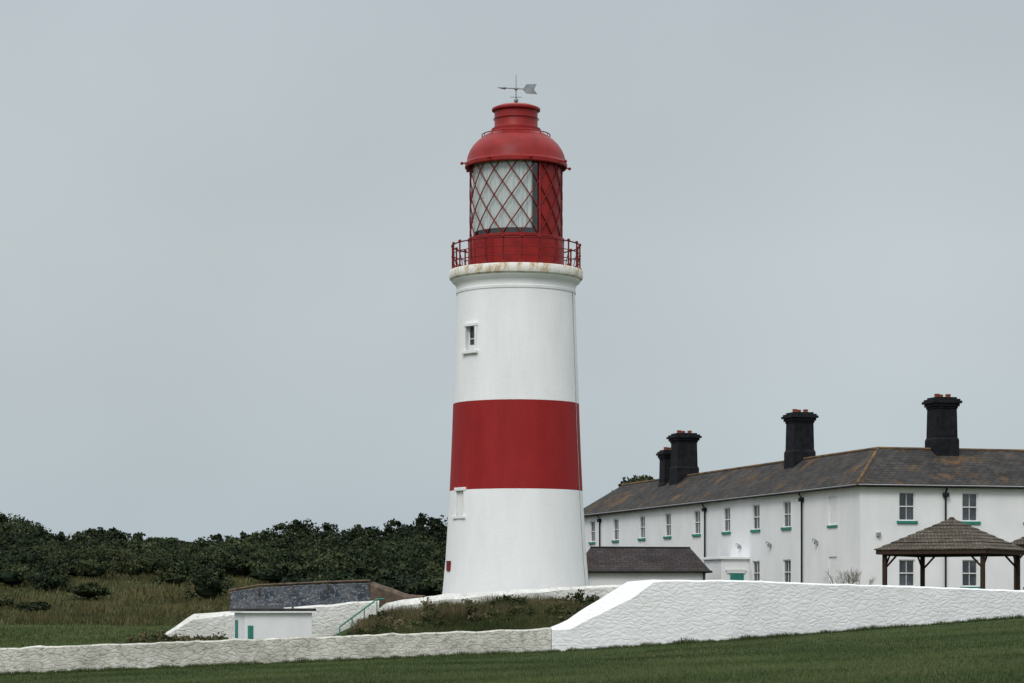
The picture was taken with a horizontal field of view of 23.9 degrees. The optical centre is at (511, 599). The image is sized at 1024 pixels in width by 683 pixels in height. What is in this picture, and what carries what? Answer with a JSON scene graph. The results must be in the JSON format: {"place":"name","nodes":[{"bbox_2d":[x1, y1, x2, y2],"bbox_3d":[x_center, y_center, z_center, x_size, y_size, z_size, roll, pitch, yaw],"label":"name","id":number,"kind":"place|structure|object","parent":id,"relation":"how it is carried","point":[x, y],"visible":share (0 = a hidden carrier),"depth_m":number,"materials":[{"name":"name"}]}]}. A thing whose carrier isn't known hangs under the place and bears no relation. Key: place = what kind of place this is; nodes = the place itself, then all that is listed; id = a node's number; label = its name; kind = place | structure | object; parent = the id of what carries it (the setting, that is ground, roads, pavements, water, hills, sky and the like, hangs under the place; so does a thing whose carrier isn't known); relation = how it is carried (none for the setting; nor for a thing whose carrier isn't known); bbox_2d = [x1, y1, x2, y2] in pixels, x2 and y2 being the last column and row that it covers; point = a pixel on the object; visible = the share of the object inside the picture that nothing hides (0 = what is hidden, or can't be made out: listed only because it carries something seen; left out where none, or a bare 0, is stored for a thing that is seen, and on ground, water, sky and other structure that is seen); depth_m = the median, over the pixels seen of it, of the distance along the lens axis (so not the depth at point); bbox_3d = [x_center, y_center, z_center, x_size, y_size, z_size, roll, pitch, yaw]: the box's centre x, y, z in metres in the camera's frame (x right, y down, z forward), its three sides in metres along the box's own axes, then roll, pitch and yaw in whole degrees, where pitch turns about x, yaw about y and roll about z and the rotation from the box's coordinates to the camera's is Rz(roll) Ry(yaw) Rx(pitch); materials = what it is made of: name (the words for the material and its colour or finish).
{"place":"outdoors","nodes":[
{"label":"outdoors","id":0,"kind":"place"},
{"bbox_2d":[0,575,1023,682],"bbox_3d":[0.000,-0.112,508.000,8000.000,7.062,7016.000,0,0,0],"label":"ground","id":1,"kind":"structure","parent":0,"point":[344,632],"depth_m":67.92,"materials":[{"name":"green plant"}]},
{"bbox_2d":[0,557,10,568],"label":"shrub","id":2,"kind":"object","parent":1,"relation":"on","point":[2,558],"visible":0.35,"depth_m":151.66,"materials":[{"name":"green plant"}]},
{"bbox_2d":[0,596,14,605],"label":"shrub","id":3,"kind":"object","parent":1,"relation":"on","point":[8,600],"visible":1,"depth_m":130.45,"materials":[{"name":"green plant"}]},
{"bbox_2d":[0,561,43,587],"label":"shrub","id":4,"kind":"object","parent":1,"relation":"on","point":[12,576],"visible":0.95,"depth_m":144.31,"materials":[{"name":"green plant"}]},
{"bbox_2d":[0,544,44,565],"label":"shrub","id":5,"kind":"object","parent":1,"relation":"on","point":[16,556],"visible":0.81,"depth_m":157.57,"materials":[{"name":"green plant"}]},
{"bbox_2d":[16,600,51,611],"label":"shrub","id":6,"kind":"object","parent":1,"relation":"on","point":[30,606],"visible":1,"depth_m":128.54,"materials":[{"name":"green plant"}]},
{"bbox_2d":[19,560,67,576],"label":"shrub","id":7,"kind":"object","parent":1,"relation":"on","point":[46,569],"visible":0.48,"depth_m":148.62,"materials":[{"name":"green plant"}]},
{"bbox_2d":[22,539,72,560],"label":"shrub","id":8,"kind":"object","parent":1,"relation":"on","point":[47,548],"visible":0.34,"depth_m":164.23,"materials":[{"name":"green plant"}]},
{"bbox_2d":[25,574,71,590],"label":"shrub","id":9,"kind":"object","parent":1,"relation":"on","point":[46,582],"visible":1,"depth_m":140.43,"materials":[{"name":"green plant"}]},
{"bbox_2d":[39,547,98,566],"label":"shrub","id":10,"kind":"object","parent":1,"relation":"on","point":[54,556],"visible":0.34,"depth_m":159.58,"materials":[{"name":"green plant"}]},
{"bbox_2d":[48,550,99,577],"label":"shrub","id":11,"kind":"object","parent":1,"relation":"on","point":[69,558],"visible":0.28,"depth_m":154.18,"materials":[{"name":"green plant"}]},
{"bbox_2d":[64,582,114,599],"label":"shrub","id":12,"kind":"object","parent":1,"relation":"on","point":[88,590],"visible":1,"depth_m":136.47,"materials":[{"name":"green plant"}]},
{"bbox_2d":[64,558,120,578],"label":"shrub","id":13,"kind":"object","parent":1,"relation":"on","point":[89,568],"visible":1,"depth_m":149.57,"materials":[{"name":"green plant"}]},
{"bbox_2d":[74,545,132,564],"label":"shrub","id":14,"kind":"object","parent":1,"relation":"on","point":[104,554],"visible":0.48,"depth_m":166.08,"materials":[{"name":"green plant"}]},
{"bbox_2d":[105,554,152,578],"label":"shrub","id":15,"kind":"object","parent":1,"relation":"on","point":[130,567],"visible":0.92,"depth_m":155.53,"materials":[{"name":"green plant"}]},
{"bbox_2d":[106,542,181,574],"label":"shrub","id":16,"kind":"object","parent":1,"relation":"on","point":[151,556],"visible":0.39,"depth_m":165.29,"materials":[{"name":"green plant"}]},
{"bbox_2d":[150,566,188,583],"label":"shrub","id":17,"kind":"object","parent":1,"relation":"on","point":[176,574],"visible":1,"depth_m":149.54,"materials":[{"name":"green plant"}]},
{"bbox_2d":[150,552,204,575],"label":"shrub","id":18,"kind":"object","parent":1,"relation":"on","point":[180,564],"visible":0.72,"depth_m":159.56,"materials":[{"name":"green plant"}]},
{"bbox_2d":[162,541,220,566],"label":"shrub","id":19,"kind":"object","parent":1,"relation":"on","point":[199,555],"visible":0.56,"depth_m":167.32,"materials":[{"name":"green plant"}]},
{"bbox_2d":[0,571,387,625],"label":"rough grass","id":20,"kind":"structure","parent":1,"relation":"on","point":[127,613],"depth_m":133.54,"materials":[{"name":"green plant"}]},
{"bbox_2d":[188,562,226,581],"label":"shrub","id":21,"kind":"object","parent":1,"relation":"on","point":[194,570],"visible":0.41,"depth_m":152.63,"materials":[{"name":"green plant"}]},
{"bbox_2d":[183,568,236,599],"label":"shrub","id":22,"kind":"object","parent":1,"relation":"on","point":[207,584],"visible":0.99,"depth_m":137.59,"materials":[{"name":"green plant"}]},
{"bbox_2d":[0,512,447,595],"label":"distant trees","id":23,"kind":"object","parent":1,"relation":"on","point":[409,559],"visible":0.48,"depth_m":178.19,"materials":[{"name":"green plant"}]},
{"bbox_2d":[165,601,378,638],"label":"enclosure wall","id":24,"kind":"structure","parent":1,"relation":"on","point":[328,620],"depth_m":96.19,"materials":[{"name":"white paint"}]},
{"bbox_2d":[230,601,316,638],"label":"white flat roofed hut","id":25,"kind":"object","parent":1,"relation":"on","point":[265,621],"visible":0.64,"depth_m":90.40,"materials":[{"name":"paint"}]},
{"bbox_2d":[235,620,252,638],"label":"doors","id":26,"kind":"structure","parent":25,"relation":"in","point":[250,628],"depth_m":90.01,"materials":[{"name":"teal paint"}]},
{"bbox_2d":[0,628,550,673],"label":"stone wall","id":27,"kind":"structure","parent":1,"relation":"on","point":[38,658],"depth_m":84.00,"materials":[{"name":"white stone"}]},
{"bbox_2d":[230,583,370,607],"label":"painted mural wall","id":28,"kind":"structure","parent":1,"relation":"on","point":[306,595],"depth_m":118.19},
{"bbox_2d":[229,579,370,601],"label":"timber rail","id":29,"kind":"object","parent":28,"relation":"attached to","point":[298,583],"visible":1,"depth_m":118.12,"materials":[{"name":"brown wood"}]},
{"bbox_2d":[117,589,602,643],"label":"bank plants","id":30,"kind":"object","parent":1,"relation":"on","point":[508,612],"visible":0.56,"depth_m":90.19,"materials":[{"name":"green plant"}]},
{"bbox_2d":[339,598,384,635],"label":"handrail","id":31,"kind":"object","parent":1,"relation":"on","point":[352,617],"visible":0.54,"depth_m":94.79,"materials":[{"name":"green metal"}]},
{"bbox_2d":[370,582,426,606],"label":"brown stone wall","id":32,"kind":"structure","parent":1,"relation":"on","point":[388,594],"depth_m":117.75,"materials":[{"name":"brown stone"}]},
{"bbox_2d":[370,585,620,614],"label":"wall","id":33,"kind":"structure","parent":1,"relation":"on","point":[600,591],"depth_m":95.02,"materials":[{"name":"white paint"}]},
{"bbox_2d":[442,83,588,593],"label":"lighthouse","id":34,"kind":"object","parent":1,"relation":"on","point":[516,515],"visible":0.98,"depth_m":110.67,"materials":[{"name":"white paint"}]},
{"bbox_2d":[470,327,473,344],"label":"window panes","id":35,"kind":"structure","parent":34,"relation":"in","point":[471,328],"depth_m":111.37,"materials":[{"name":"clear glass"}]},
{"bbox_2d":[618,475,652,486],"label":"broadleaf tree","id":36,"kind":"object","parent":1,"relation":"on","point":[640,478],"visible":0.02,"depth_m":196.02,"materials":[{"name":"green plant"}]},
{"bbox_2d":[586,546,712,585],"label":"slate roofed outbuilding","id":37,"kind":"structure","parent":1,"relation":"on","point":[614,565],"depth_m":137.23,"materials":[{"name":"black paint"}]},
{"bbox_2d":[550,580,1023,650],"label":"whitewashed wall","id":38,"kind":"structure","parent":1,"relation":"on","point":[632,613],"depth_m":85.25,"materials":[{"name":"paint"}]},
{"bbox_2d":[584,394,1023,589],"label":"white cottage row","id":39,"kind":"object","parent":1,"relation":"on","point":[801,512],"visible":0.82,"depth_m":130.52,"materials":[{"name":"paint"}]},
{"bbox_2d":[730,573,743,579],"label":"porch door","id":40,"kind":"structure","parent":39,"relation":"in","point":[733,576],"depth_m":139.84,"materials":[{"name":"teal paint"}]},
{"bbox_2d":[592,493,975,585],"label":"window panes","id":41,"kind":"structure","parent":39,"relation":"in","point":[905,499],"depth_m":126.82,"materials":[{"name":"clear glass"}]},
{"bbox_2d":[591,492,977,586],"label":"window frames","id":42,"kind":"structure","parent":39,"relation":"in","point":[913,506],"depth_m":135.09,"materials":[{"name":"white paint"}]},
{"bbox_2d":[830,496,836,583],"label":"blind windows","id":43,"kind":"structure","parent":39,"relation":"in","point":[833,500],"depth_m":128.47,"materials":[{"name":"white paint"}]},
{"bbox_2d":[826,568,876,584],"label":"bare shrub","id":44,"kind":"object","parent":1,"relation":"on","point":[854,577],"visible":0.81,"depth_m":95.88,"materials":[{"name":"grey plant"}]},
{"bbox_2d":[874,517,1023,589],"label":"timber gazebo","id":45,"kind":"object","parent":1,"relation":"on","point":[951,537],"visible":0.85,"depth_m":103.76,"materials":[{"name":"brown wood"}]},
{"bbox_2d":[1010,537,1023,589],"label":"timber gazebo","id":46,"kind":"object","parent":1,"relation":"on","point":[1019,542],"visible":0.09,"depth_m":111.29,"materials":[{"name":"brown wood"}]},
{"bbox_2d":[0,0,1023,542],"label":"sky","id":47,"kind":"structure","parent":0,"point":[229,228],"materials":[{"name":"grey"}]}
]}

